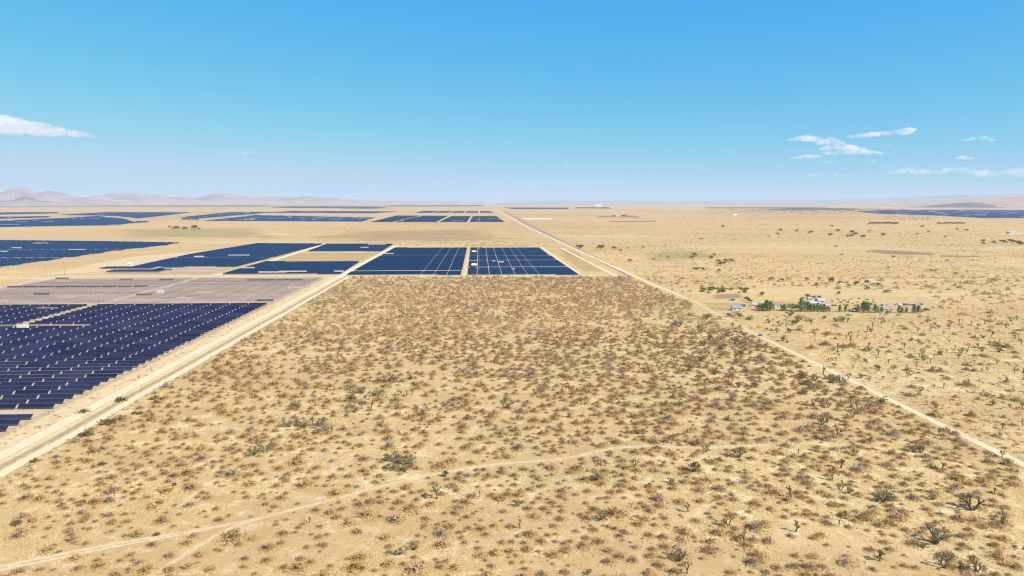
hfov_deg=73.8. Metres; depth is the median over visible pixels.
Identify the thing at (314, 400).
desert shrub
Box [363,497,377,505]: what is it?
desert shrub
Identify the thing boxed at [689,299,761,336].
sandy track
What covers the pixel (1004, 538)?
desert shrub
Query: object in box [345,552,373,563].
desert shrub
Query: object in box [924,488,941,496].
desert shrub
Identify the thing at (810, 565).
desert shrub
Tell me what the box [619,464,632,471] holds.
desert shrub
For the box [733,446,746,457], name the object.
joshua tree
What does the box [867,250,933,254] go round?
ploughed field
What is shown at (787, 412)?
desert shrub
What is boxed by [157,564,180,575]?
desert shrub
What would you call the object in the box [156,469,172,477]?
desert shrub
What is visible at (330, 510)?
desert shrub
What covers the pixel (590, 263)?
dirt road
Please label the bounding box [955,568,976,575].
desert shrub
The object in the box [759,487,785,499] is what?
desert shrub
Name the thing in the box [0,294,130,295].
solar tracker row
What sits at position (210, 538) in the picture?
sandy track
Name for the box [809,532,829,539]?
desert shrub
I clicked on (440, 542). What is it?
desert shrub
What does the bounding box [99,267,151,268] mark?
solar tracker row
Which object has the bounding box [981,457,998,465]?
desert shrub
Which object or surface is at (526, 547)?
desert shrub
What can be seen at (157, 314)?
solar tracker row
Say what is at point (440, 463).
desert shrub
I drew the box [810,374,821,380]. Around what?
joshua tree
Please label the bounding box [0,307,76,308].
solar tracker row
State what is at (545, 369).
desert shrub
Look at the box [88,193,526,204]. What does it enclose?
mountains
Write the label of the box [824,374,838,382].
joshua tree
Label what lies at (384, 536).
desert shrub
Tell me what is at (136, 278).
solar tracker row
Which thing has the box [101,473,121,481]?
desert shrub
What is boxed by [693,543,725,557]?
desert shrub
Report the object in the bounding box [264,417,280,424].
desert shrub
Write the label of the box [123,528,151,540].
desert shrub
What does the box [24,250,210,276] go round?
sandy ground
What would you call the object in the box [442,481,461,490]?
desert shrub
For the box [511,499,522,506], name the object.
joshua tree
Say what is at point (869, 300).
sandy track
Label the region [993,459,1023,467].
desert shrub
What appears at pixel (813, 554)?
desert shrub
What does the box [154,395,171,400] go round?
desert shrub
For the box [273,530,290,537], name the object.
desert shrub
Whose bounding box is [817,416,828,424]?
joshua tree
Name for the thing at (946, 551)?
desert shrub
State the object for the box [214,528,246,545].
desert shrub
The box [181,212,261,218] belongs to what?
solar field
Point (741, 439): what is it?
desert shrub
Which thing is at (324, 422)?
desert shrub
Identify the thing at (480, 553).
desert shrub
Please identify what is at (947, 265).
sandy track
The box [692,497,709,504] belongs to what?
desert shrub
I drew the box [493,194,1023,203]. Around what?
mountains
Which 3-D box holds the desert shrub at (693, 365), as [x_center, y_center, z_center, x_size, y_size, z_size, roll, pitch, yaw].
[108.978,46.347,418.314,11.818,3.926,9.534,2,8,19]
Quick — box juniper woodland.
[341,207,930,219]
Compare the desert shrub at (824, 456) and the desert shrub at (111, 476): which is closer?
the desert shrub at (111, 476)
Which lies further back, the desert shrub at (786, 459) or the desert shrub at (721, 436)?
the desert shrub at (721, 436)
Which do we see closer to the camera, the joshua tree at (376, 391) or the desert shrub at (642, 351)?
the joshua tree at (376, 391)
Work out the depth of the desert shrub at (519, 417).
316.49 m
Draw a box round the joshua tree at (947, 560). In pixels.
[933,552,954,567]
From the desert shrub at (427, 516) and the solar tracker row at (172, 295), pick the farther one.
the solar tracker row at (172, 295)
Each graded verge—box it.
[0,274,577,277]
[0,278,343,470]
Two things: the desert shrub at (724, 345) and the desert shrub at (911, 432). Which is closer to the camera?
the desert shrub at (911, 432)
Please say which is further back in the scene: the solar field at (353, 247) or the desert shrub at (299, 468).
the solar field at (353, 247)
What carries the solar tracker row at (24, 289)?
on the ground plot at (234, 293)
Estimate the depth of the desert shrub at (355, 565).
187.06 m
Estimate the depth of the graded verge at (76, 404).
375.50 m
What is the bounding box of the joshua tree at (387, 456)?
[383,453,391,460]
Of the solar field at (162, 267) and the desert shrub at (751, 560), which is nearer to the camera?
the desert shrub at (751, 560)
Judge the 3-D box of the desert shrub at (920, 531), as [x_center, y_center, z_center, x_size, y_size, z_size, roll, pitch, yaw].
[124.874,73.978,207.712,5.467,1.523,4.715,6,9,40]
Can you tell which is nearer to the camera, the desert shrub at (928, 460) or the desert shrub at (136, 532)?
the desert shrub at (136, 532)
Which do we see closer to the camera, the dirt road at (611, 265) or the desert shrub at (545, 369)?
the desert shrub at (545, 369)
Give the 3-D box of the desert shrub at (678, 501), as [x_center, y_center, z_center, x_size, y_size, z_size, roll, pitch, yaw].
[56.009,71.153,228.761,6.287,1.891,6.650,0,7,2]
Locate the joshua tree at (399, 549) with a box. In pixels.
[395,547,403,554]
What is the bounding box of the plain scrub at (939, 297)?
[756,261,1023,320]
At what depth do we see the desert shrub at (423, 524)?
211.32 m
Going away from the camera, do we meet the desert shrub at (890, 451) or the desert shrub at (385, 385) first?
the desert shrub at (890, 451)
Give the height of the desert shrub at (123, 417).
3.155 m
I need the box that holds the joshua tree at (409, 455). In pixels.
[402,454,416,462]
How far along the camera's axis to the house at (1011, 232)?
2187.53 m
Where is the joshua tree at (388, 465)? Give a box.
[385,463,395,470]
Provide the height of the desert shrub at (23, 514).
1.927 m
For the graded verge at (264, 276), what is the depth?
927.58 m
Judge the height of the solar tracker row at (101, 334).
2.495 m
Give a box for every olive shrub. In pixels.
[6,518,22,527]
[28,457,43,462]
[75,408,89,413]
[75,428,94,437]
[96,418,116,426]
[114,396,127,402]
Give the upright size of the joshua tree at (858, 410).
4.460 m
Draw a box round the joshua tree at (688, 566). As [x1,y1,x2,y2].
[683,561,691,573]
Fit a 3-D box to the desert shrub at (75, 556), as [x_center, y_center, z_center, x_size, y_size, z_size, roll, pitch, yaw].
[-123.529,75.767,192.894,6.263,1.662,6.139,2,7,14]
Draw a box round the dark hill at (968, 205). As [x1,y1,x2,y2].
[920,202,1004,207]
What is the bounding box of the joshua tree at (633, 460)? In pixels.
[629,459,639,467]
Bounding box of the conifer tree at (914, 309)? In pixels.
[911,304,917,312]
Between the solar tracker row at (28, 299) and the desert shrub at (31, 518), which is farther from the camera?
the solar tracker row at (28, 299)
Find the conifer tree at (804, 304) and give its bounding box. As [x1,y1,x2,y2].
[799,301,808,311]
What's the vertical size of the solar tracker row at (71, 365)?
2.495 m
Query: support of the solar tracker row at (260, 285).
on the ground plot at (234, 293)
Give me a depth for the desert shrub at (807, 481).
243.96 m
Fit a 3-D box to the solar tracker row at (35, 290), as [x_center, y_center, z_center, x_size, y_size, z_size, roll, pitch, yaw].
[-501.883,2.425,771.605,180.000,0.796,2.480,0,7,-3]
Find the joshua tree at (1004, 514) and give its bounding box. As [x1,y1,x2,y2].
[999,506,1006,522]
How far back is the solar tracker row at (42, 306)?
647.62 m
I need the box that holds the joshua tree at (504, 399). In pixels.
[502,395,510,402]
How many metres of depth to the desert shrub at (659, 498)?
230.74 m
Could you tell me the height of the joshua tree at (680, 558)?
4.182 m
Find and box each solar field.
[0,212,58,214]
[0,216,49,218]
[0,216,132,226]
[0,240,178,266]
[64,212,188,217]
[109,267,219,272]
[136,243,321,266]
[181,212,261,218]
[189,205,268,205]
[205,215,374,221]
[223,261,358,273]
[262,211,396,212]
[272,206,384,208]
[308,243,391,250]
[348,247,466,274]
[372,215,446,221]
[389,205,483,205]
[416,211,492,212]
[440,216,470,221]
[468,216,503,221]
[468,247,577,274]
[504,207,568,208]
[576,207,608,207]
[767,208,852,209]
[857,210,1023,217]
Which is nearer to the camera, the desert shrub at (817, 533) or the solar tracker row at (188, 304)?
the desert shrub at (817, 533)
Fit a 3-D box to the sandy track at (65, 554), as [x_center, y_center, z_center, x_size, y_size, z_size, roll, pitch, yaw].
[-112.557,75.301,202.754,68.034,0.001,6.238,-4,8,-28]
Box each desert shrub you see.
[0,571,13,575]
[3,527,32,542]
[7,512,37,521]
[8,565,33,575]
[12,492,36,502]
[21,515,40,525]
[29,493,50,503]
[30,543,61,555]
[53,500,69,509]
[62,552,89,563]
[63,534,80,544]
[66,562,90,574]
[74,516,91,524]
[80,446,104,455]
[80,497,104,508]
[86,560,111,571]
[89,479,113,488]
[93,484,128,498]
[95,496,121,505]
[96,511,119,521]
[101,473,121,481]
[106,568,128,575]
[115,414,131,422]
[115,466,137,474]
[121,550,139,559]
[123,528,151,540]
[130,563,159,575]
[131,462,150,468]
[139,414,160,422]
[139,502,165,512]
[146,446,163,451]
[146,541,160,548]
[150,514,173,526]
[151,426,173,435]
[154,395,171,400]
[154,483,181,497]
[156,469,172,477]
[157,551,179,560]
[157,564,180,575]
[162,472,180,479]
[171,460,191,468]
[175,467,201,479]
[178,482,203,494]
[189,421,210,428]
[190,445,211,451]
[191,453,211,463]
[199,563,222,575]
[212,407,232,416]
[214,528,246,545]
[217,468,244,481]
[219,445,239,452]
[231,394,250,399]
[237,479,260,488]
[238,471,257,480]
[241,425,260,433]
[242,388,262,394]
[243,534,264,542]
[247,446,268,454]
[255,542,281,554]
[262,369,276,374]
[262,380,282,386]
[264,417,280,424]
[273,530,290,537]
[283,457,308,467]
[286,561,307,574]
[287,431,309,439]
[288,465,308,475]
[290,478,318,490]
[300,366,317,372]
[305,397,322,404]
[306,506,323,514]
[309,426,328,436]
[313,419,332,427]
[318,507,338,516]
[324,488,343,498]
[325,473,340,480]
[334,344,347,350]
[340,519,358,528]
[340,558,374,575]
[341,402,359,409]
[342,360,362,366]
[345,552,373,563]
[353,454,373,462]
[353,508,377,521]
[357,491,371,498]
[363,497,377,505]
[374,426,399,435]
[375,532,393,541]
[376,558,400,570]
[377,382,394,388]
[377,442,399,451]
[383,512,404,525]
[388,498,406,505]
[397,436,411,442]
[397,483,416,492]
[399,501,423,515]
[399,560,435,575]
[417,514,435,524]
[418,522,431,530]
[421,500,439,508]
[426,460,454,472]
[429,538,453,550]
[430,528,451,539]
[436,351,452,356]
[440,456,460,465]
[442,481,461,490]
[444,562,464,573]
[445,503,467,513]
[456,443,473,451]
[457,497,473,506]
[460,413,476,421]
[463,492,478,499]
[468,550,489,560]
[471,380,489,387]
[472,570,496,575]
[473,434,488,440]
[485,548,502,558]
[486,493,511,503]
[506,414,530,421]
[507,490,528,499]
[509,407,531,414]
[510,442,526,451]
[515,571,533,575]
[517,544,537,554]
[520,528,540,539]
[524,512,542,521]
[527,415,541,423]
[530,391,552,399]
[533,536,549,545]
[534,569,550,575]
[538,549,565,560]
[539,366,554,371]
[541,463,559,472]
[552,515,567,522]
[553,387,569,396]
[554,544,577,556]
[555,567,572,575]
[565,438,583,445]
[566,463,587,473]
[574,475,593,483]
[574,540,591,551]
[578,515,596,523]
[579,358,595,365]
[587,471,610,483]
[588,410,607,419]
[588,536,608,545]
[589,458,609,465]
[598,505,633,521]
[598,556,617,567]
[603,404,619,410]
[606,437,627,446]
[610,552,629,562]
[612,458,631,464]
[615,478,630,484]
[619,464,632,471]
[625,555,638,564]
[626,413,643,419]
[626,448,643,455]
[630,466,642,474]
[633,348,647,354]
[635,514,651,522]
[643,383,666,389]
[643,486,661,494]
[644,407,658,413]
[644,437,665,445]
[644,466,664,473]
[646,493,669,504]
[647,559,668,570]
[654,532,670,541]
[656,541,673,551]
[660,404,675,412]
[663,449,679,458]
[664,567,685,575]
[666,549,694,561]
[670,497,686,506]
[672,400,687,407]
[672,408,687,415]
[673,526,693,538]
[673,534,689,544]
[675,478,693,486]
[681,427,698,434]
[682,361,697,367]
[686,438,709,448]
[689,477,707,488]
[690,484,708,494]
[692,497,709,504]
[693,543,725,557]
[695,387,713,393]
[695,475,713,483]
[698,429,716,436]
[703,526,734,540]
[706,483,731,493]
[707,377,724,384]
[709,385,729,392]
[713,432,732,441]
[716,341,733,347]
[718,451,732,457]
[721,568,741,575]
[724,395,738,402]
[728,422,740,426]
[729,533,748,542]
[733,436,752,443]
[736,540,757,550]
[738,520,773,535]
[739,556,764,569]
[743,498,767,511]
[743,548,769,562]
[745,535,760,543]
[753,353,769,359]
[757,518,774,528]
[757,536,775,546]
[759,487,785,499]
[777,410,794,415]
[777,457,796,465]
[783,562,803,571]
[788,428,808,434]
[792,373,810,380]
[795,378,813,385]
[795,570,814,575]
[796,477,817,487]
[796,561,823,574]
[799,422,821,430]
[799,552,825,562]
[800,511,819,519]
[802,462,827,471]
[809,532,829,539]
[816,453,837,460]
[816,518,837,527]
[821,571,837,575]
[822,500,845,509]
[829,510,857,521]
[832,556,858,569]
[839,399,855,404]
[844,394,859,399]
[844,464,871,474]
[850,410,867,416]
[852,510,879,525]
[854,461,871,468]
[859,474,878,480]
[860,401,880,407]
[860,507,881,516]
[862,418,885,425]
[868,490,883,497]
[874,460,900,470]
[875,518,907,528]
[879,430,905,438]
[882,448,898,456]
[883,510,910,523]
[901,429,920,435]
[901,537,927,548]
[905,493,921,502]
[912,528,930,536]
[916,422,935,429]
[919,439,938,447]
[919,457,937,463]
[924,409,945,418]
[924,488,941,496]
[928,548,962,564]
[933,525,953,534]
[939,561,959,573]
[944,472,971,483]
[945,513,971,524]
[948,436,967,443]
[954,531,974,541]
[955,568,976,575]
[964,492,981,499]
[964,514,985,524]
[968,504,987,511]
[970,476,995,484]
[972,522,992,531]
[973,571,989,575]
[979,473,1001,482]
[980,550,1015,562]
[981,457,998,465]
[984,520,1010,532]
[986,570,1000,575]
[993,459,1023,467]
[993,534,1017,544]
[997,504,1015,511]
[1002,480,1023,487]
[1004,396,1023,402]
[1004,474,1021,481]
[1006,561,1023,572]
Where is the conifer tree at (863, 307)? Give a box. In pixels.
[859,301,867,311]
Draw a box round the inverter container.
[16,325,28,327]
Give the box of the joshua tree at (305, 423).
[301,420,310,427]
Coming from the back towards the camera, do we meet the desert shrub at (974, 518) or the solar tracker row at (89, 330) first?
the solar tracker row at (89, 330)
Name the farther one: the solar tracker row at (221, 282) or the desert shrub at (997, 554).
the solar tracker row at (221, 282)
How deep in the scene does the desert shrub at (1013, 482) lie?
242.91 m
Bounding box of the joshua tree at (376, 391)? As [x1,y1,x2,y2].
[370,387,378,395]
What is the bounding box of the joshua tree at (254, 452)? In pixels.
[245,445,259,454]
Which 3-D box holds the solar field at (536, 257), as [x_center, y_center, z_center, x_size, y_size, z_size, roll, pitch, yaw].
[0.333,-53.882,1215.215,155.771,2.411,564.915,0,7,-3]
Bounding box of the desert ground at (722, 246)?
[0,204,1023,575]
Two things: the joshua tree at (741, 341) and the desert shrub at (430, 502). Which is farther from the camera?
the joshua tree at (741, 341)
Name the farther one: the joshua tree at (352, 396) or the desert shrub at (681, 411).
the joshua tree at (352, 396)
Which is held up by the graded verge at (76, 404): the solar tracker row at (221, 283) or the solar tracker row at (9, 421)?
the solar tracker row at (9, 421)
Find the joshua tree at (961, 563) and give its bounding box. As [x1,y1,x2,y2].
[956,560,968,569]
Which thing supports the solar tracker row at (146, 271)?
on the sandy ground at (134, 260)
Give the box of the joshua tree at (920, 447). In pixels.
[915,444,925,452]
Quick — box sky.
[0,0,1023,203]
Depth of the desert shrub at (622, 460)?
265.28 m
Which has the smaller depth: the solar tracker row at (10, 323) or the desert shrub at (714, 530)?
the desert shrub at (714, 530)
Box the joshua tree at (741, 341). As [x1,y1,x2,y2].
[736,339,745,344]
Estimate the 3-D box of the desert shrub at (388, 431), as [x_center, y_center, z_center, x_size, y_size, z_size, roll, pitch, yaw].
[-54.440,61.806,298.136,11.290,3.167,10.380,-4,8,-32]
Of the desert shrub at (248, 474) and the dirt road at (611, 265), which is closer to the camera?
the desert shrub at (248, 474)
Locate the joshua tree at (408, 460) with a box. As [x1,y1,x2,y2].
[407,458,415,466]
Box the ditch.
[0,278,342,468]
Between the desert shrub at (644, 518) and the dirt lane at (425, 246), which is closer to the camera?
the desert shrub at (644, 518)
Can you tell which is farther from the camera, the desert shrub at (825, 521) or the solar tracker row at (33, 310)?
the solar tracker row at (33, 310)
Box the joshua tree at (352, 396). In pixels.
[347,392,355,399]
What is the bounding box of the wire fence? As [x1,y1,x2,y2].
[1,278,322,436]
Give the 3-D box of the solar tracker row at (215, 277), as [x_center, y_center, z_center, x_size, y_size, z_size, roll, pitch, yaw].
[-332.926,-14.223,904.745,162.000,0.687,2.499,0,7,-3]
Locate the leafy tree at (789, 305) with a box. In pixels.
[786,303,795,308]
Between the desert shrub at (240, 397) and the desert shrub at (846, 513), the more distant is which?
the desert shrub at (240, 397)
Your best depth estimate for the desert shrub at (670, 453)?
271.77 m
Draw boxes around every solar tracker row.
[0,289,56,289]
[0,290,145,291]
[0,292,138,293]
[0,293,132,294]
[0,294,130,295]
[0,297,118,298]
[0,299,60,299]
[0,304,86,306]
[0,305,81,307]
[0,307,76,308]
[0,308,71,310]
[0,310,65,311]
[0,311,60,313]
[0,313,54,314]
[0,314,48,316]
[0,316,42,317]
[0,317,36,319]
[0,319,29,320]
[0,321,23,323]
[0,322,16,325]
[0,324,220,327]
[0,326,216,329]
[0,328,212,331]
[0,330,208,333]
[0,332,204,335]
[0,334,200,337]
[0,336,196,340]
[0,339,191,342]
[0,341,185,344]
[0,344,180,347]
[0,346,175,349]
[0,349,169,352]
[0,351,163,355]
[0,354,158,358]
[0,357,152,361]
[0,360,145,364]
[0,363,138,367]
[0,367,132,370]
[0,370,123,374]
[0,373,117,377]
[0,377,109,381]
[0,381,100,385]
[0,385,93,389]
[0,389,84,394]
[0,394,73,398]
[0,399,64,403]
[0,403,54,408]
[0,414,32,419]
[0,420,19,425]
[0,426,8,429]
[2,289,149,290]
[7,285,147,287]
[7,288,93,288]
[7,302,100,303]
[16,284,167,285]
[19,301,100,301]
[21,283,172,284]
[21,300,92,300]
[22,287,97,287]
[28,321,229,324]
[31,282,134,282]
[35,319,231,322]
[42,317,236,320]
[48,316,239,318]
[51,285,151,285]
[52,279,147,279]
[54,314,242,317]
[55,277,194,278]
[61,313,246,315]
[65,311,248,313]
[71,310,251,312]
[76,308,254,310]
[82,307,258,309]
[87,306,260,308]
[88,281,167,281]
[90,322,224,325]
[92,304,263,306]
[97,303,266,305]
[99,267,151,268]
[105,301,270,302]
[106,266,156,266]
[106,270,159,271]
[108,278,165,278]
[110,270,162,270]
[110,302,269,303]
[111,280,183,280]
[115,299,228,300]
[119,269,164,269]
[125,296,281,297]
[128,298,244,298]
[128,299,273,301]
[129,295,283,296]
[132,294,285,295]
[135,293,287,294]
[143,291,291,292]
[143,292,289,293]
[154,289,202,289]
[161,288,212,288]
[170,284,306,285]
[176,282,310,283]
[181,287,271,287]
[188,279,316,280]
[193,282,283,282]
[196,279,245,279]
[198,286,288,286]
[199,277,254,277]
[204,281,286,281]
[232,285,282,285]
[246,278,306,278]
[276,280,315,280]
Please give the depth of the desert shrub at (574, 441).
285.16 m
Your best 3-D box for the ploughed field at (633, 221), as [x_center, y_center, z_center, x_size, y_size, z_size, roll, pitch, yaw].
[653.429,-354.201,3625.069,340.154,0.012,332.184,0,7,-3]
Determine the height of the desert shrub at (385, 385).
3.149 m
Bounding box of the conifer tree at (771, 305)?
[769,301,774,310]
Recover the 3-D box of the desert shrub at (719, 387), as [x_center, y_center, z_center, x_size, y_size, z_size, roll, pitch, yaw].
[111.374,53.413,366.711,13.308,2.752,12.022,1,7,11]
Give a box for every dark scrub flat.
[0,206,462,206]
[531,204,688,204]
[707,207,823,207]
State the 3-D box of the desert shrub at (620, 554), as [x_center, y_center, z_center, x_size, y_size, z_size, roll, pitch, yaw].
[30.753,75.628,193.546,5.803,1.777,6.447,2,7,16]
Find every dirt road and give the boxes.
[0,278,337,460]
[0,278,346,477]
[13,276,574,278]
[494,209,696,302]
[561,248,616,276]
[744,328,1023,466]
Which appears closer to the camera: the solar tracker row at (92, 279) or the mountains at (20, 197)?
the solar tracker row at (92, 279)
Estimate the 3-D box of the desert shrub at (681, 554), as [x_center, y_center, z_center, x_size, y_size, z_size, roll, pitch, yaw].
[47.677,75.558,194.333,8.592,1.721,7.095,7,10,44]
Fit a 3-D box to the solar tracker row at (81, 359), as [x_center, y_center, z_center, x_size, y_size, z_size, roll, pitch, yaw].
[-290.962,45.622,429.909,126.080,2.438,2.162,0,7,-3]
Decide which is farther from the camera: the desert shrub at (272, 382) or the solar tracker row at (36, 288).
the solar tracker row at (36, 288)
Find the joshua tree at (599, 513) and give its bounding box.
[596,509,607,519]
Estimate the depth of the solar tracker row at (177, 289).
777.45 m
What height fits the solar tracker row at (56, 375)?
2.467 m
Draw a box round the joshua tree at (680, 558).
[670,544,688,561]
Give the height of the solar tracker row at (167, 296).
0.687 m
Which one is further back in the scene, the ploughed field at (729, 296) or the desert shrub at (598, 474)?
the ploughed field at (729, 296)
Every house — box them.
[731,306,742,310]
[769,301,785,307]
[1006,231,1016,233]
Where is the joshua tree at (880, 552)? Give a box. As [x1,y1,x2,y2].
[876,549,885,561]
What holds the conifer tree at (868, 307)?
on the desert ground at (722, 246)
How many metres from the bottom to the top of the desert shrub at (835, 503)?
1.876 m
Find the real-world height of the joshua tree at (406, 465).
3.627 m
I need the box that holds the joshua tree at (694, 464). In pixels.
[688,461,700,471]
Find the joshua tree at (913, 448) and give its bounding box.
[908,445,920,451]
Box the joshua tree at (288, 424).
[284,420,292,426]
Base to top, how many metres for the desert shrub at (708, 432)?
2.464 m
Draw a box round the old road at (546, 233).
[504,211,632,276]
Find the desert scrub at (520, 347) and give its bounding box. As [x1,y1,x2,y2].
[0,211,1023,575]
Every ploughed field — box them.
[598,216,637,217]
[610,221,654,221]
[715,294,738,297]
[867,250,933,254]
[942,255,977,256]
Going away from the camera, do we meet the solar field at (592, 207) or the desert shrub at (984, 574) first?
the desert shrub at (984, 574)
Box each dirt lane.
[14,306,91,326]
[214,244,323,274]
[335,246,396,276]
[389,246,458,246]
[461,248,469,275]
[540,247,581,275]
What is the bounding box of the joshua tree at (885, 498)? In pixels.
[877,493,889,501]
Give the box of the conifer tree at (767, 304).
[764,299,770,310]
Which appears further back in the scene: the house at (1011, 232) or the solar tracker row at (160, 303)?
the house at (1011, 232)
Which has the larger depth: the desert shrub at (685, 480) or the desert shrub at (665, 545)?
the desert shrub at (685, 480)
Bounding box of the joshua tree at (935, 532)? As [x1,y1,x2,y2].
[926,523,952,544]
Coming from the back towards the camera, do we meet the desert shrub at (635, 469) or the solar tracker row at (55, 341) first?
the solar tracker row at (55, 341)
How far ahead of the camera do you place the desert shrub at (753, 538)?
203.18 m
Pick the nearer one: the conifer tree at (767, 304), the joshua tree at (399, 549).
the joshua tree at (399, 549)
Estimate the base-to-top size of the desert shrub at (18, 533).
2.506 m
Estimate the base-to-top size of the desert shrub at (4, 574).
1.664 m
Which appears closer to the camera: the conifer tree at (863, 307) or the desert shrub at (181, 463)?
the desert shrub at (181, 463)
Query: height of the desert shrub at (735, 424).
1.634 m
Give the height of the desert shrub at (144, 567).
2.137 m
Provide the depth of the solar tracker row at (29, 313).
606.94 m
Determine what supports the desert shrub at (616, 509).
on the desert ground at (722, 246)
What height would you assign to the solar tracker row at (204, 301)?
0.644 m
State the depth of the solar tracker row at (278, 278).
889.34 m
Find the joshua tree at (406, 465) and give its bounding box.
[400,464,410,471]
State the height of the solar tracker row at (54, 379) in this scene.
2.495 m
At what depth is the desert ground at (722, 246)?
327.33 m
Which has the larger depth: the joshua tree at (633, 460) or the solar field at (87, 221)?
the solar field at (87, 221)
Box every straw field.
[260,253,374,260]
[467,245,527,246]
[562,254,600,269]
[711,303,734,308]
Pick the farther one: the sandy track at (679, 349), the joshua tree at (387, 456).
the sandy track at (679, 349)
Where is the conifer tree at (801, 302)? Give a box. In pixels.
[797,297,805,309]
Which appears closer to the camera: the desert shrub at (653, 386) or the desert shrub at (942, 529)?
the desert shrub at (942, 529)
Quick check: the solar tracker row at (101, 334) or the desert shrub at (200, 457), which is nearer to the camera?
the desert shrub at (200, 457)
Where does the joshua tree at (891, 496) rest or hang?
on the desert ground at (722, 246)
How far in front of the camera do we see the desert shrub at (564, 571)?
185.63 m
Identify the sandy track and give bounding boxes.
[0,519,254,571]
[150,444,769,575]
[313,336,525,374]
[362,465,493,485]
[616,340,757,352]
[635,242,987,243]
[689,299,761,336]
[833,300,911,303]
[860,257,1014,274]
[877,244,1022,258]
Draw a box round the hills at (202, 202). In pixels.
[107,200,497,205]
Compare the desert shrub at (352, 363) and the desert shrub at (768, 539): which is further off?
the desert shrub at (352, 363)
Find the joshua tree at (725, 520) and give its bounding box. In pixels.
[722,511,735,524]
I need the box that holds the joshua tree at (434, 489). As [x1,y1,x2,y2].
[432,484,441,498]
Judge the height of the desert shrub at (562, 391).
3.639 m
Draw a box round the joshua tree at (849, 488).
[845,487,854,492]
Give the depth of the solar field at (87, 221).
3344.30 m
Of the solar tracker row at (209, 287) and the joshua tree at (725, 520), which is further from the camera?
the solar tracker row at (209, 287)
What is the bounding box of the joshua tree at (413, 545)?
[406,542,418,549]
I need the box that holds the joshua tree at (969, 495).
[959,492,984,510]
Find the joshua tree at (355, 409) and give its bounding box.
[348,404,358,412]
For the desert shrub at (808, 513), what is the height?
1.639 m
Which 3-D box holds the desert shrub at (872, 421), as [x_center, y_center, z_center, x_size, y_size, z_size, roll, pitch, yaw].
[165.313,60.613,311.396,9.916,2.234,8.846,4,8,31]
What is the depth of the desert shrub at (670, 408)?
329.97 m
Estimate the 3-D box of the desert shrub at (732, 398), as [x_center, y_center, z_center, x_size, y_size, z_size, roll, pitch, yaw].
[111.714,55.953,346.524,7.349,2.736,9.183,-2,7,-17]
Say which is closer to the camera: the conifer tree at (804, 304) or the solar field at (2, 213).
the conifer tree at (804, 304)
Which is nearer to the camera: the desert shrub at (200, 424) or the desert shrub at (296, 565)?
the desert shrub at (296, 565)
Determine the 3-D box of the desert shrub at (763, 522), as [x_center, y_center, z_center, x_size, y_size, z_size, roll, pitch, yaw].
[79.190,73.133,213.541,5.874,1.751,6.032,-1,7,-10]
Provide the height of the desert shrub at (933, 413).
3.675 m
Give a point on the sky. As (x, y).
(471, 101)
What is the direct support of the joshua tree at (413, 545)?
on the desert ground at (722, 246)
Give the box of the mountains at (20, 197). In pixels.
[0,188,126,205]
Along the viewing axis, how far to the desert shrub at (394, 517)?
215.48 m
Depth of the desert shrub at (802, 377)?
389.71 m
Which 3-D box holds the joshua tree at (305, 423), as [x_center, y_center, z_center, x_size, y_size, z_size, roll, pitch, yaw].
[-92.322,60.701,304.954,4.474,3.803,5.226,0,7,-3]
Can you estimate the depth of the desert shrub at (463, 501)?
228.09 m
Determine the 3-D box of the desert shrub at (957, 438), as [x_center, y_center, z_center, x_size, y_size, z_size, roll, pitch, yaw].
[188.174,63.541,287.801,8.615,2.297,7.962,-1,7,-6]
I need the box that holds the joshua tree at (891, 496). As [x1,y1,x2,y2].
[886,492,895,500]
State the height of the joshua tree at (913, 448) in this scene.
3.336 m
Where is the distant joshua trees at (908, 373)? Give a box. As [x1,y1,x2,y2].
[764,313,1023,414]
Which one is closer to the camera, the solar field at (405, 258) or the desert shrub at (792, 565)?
the desert shrub at (792, 565)
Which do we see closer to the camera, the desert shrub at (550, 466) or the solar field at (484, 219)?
the desert shrub at (550, 466)
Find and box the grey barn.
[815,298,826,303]
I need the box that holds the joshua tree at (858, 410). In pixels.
[846,408,859,416]
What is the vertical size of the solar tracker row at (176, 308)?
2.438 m
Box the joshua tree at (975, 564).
[967,558,987,571]
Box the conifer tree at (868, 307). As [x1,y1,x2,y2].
[865,302,871,311]
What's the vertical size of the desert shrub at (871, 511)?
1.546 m
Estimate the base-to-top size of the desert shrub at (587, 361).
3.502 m
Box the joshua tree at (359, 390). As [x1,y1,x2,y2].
[357,386,367,393]
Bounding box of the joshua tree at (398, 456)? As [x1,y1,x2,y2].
[393,454,405,463]
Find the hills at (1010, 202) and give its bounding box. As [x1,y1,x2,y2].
[856,196,1023,206]

